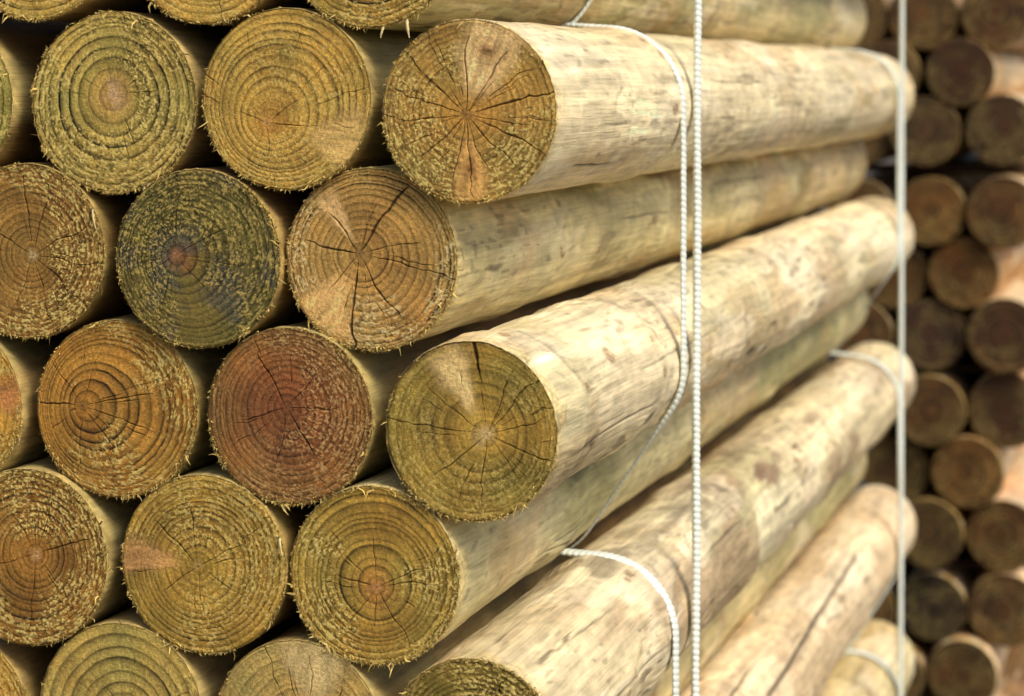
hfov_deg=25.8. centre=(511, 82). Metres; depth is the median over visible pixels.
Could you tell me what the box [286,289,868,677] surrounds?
log
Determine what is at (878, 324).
log
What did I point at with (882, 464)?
log
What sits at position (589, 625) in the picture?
log
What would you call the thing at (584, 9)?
cord
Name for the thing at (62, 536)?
log
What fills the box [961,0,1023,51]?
log
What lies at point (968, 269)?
log
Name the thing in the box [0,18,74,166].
log
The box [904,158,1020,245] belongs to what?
log
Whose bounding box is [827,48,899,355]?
cord
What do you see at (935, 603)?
log
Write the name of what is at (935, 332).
log
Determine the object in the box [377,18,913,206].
log
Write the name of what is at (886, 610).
log
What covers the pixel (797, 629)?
log
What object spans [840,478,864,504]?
log
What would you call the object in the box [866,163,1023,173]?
batten
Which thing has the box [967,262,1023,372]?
log
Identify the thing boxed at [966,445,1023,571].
log
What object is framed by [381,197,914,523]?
log
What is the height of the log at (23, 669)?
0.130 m
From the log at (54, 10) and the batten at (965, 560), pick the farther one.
the batten at (965, 560)
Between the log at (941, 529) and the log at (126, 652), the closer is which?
the log at (126, 652)
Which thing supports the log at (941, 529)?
on the log at (935, 603)
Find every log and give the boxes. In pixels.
[0,0,164,22]
[0,12,71,21]
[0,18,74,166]
[0,162,141,344]
[0,330,76,471]
[0,456,150,647]
[0,608,126,695]
[30,10,233,209]
[37,313,246,501]
[40,605,301,695]
[115,166,316,349]
[116,462,352,658]
[147,0,317,26]
[197,7,423,193]
[207,208,822,514]
[218,356,830,695]
[285,139,866,353]
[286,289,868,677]
[308,0,866,48]
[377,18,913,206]
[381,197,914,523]
[400,341,915,695]
[649,450,866,695]
[679,485,916,695]
[822,620,914,695]
[827,152,978,209]
[831,295,922,358]
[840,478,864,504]
[853,0,898,49]
[861,132,896,164]
[862,40,933,97]
[863,424,942,501]
[866,242,942,308]
[869,564,916,624]
[874,346,917,444]
[888,0,972,51]
[890,95,974,165]
[892,614,937,695]
[895,288,980,370]
[896,347,982,446]
[903,537,980,640]
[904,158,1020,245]
[905,478,974,567]
[919,680,934,695]
[926,38,1023,105]
[927,613,1009,695]
[928,228,1023,308]
[931,419,1020,508]
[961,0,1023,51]
[965,92,1023,165]
[966,162,1023,248]
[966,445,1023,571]
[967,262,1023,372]
[968,370,1023,447]
[968,568,1023,646]
[992,644,1023,695]
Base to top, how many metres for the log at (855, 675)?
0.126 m
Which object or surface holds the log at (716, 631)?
on the log
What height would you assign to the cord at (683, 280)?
0.454 m
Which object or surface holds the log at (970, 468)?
on the log at (941, 529)
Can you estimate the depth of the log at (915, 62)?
3.97 m
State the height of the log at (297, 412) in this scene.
0.130 m
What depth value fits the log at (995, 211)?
3.90 m
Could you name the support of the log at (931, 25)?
on the log at (915, 62)
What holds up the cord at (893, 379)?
hanging from the log at (589, 625)
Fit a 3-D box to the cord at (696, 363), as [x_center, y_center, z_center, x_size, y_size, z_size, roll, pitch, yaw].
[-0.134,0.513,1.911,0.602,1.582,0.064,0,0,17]
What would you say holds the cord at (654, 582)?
on the log
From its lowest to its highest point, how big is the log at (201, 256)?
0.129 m
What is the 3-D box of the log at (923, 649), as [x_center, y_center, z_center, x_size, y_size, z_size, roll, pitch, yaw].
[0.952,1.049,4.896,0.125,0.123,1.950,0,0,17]
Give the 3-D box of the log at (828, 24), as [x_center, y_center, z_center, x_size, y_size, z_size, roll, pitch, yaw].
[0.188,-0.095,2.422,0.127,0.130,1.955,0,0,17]
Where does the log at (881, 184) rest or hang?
on the log at (917, 285)
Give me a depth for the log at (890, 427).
3.98 m
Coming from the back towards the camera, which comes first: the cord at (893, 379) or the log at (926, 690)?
the log at (926, 690)
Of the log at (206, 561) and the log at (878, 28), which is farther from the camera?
the log at (878, 28)
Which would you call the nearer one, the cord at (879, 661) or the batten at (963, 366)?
the cord at (879, 661)
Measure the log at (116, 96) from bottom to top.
0.144 m
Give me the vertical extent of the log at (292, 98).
0.130 m
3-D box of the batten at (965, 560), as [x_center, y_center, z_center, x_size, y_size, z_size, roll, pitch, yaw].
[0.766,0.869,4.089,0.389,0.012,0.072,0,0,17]
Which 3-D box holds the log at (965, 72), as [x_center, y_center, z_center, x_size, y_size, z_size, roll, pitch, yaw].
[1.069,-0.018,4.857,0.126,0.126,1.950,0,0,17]
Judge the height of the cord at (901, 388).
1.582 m
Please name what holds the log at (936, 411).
on the log at (882, 464)
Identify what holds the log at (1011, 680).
on the bearer
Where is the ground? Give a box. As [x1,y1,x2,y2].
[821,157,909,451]
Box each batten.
[828,356,990,372]
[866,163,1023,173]
[903,553,1023,568]
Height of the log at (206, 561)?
0.129 m
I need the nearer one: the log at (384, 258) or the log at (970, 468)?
the log at (384, 258)
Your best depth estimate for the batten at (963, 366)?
4.04 m
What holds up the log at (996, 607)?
on the log at (966, 659)
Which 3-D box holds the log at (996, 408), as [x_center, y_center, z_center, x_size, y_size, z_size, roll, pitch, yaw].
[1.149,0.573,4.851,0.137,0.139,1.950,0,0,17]
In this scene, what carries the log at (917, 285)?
on the log at (878, 324)
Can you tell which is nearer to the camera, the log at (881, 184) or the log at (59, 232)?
the log at (59, 232)
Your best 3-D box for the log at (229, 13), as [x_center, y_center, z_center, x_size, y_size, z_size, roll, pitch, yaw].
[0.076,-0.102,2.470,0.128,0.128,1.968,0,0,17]
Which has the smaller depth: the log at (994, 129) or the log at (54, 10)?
the log at (54, 10)
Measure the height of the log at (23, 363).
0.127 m
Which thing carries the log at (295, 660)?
on the log at (716, 631)
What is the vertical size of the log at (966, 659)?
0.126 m
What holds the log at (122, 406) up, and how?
on the log at (62, 536)
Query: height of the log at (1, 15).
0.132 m
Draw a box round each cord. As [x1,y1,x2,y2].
[558,22,686,555]
[559,548,678,695]
[570,0,592,22]
[691,0,701,695]
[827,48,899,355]
[829,351,900,655]
[844,650,897,693]
[898,0,904,695]
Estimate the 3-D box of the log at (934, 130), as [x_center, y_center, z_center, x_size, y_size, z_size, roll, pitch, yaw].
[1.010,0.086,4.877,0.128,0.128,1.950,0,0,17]
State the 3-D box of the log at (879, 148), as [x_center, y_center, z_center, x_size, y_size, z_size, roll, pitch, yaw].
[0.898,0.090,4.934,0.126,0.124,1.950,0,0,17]

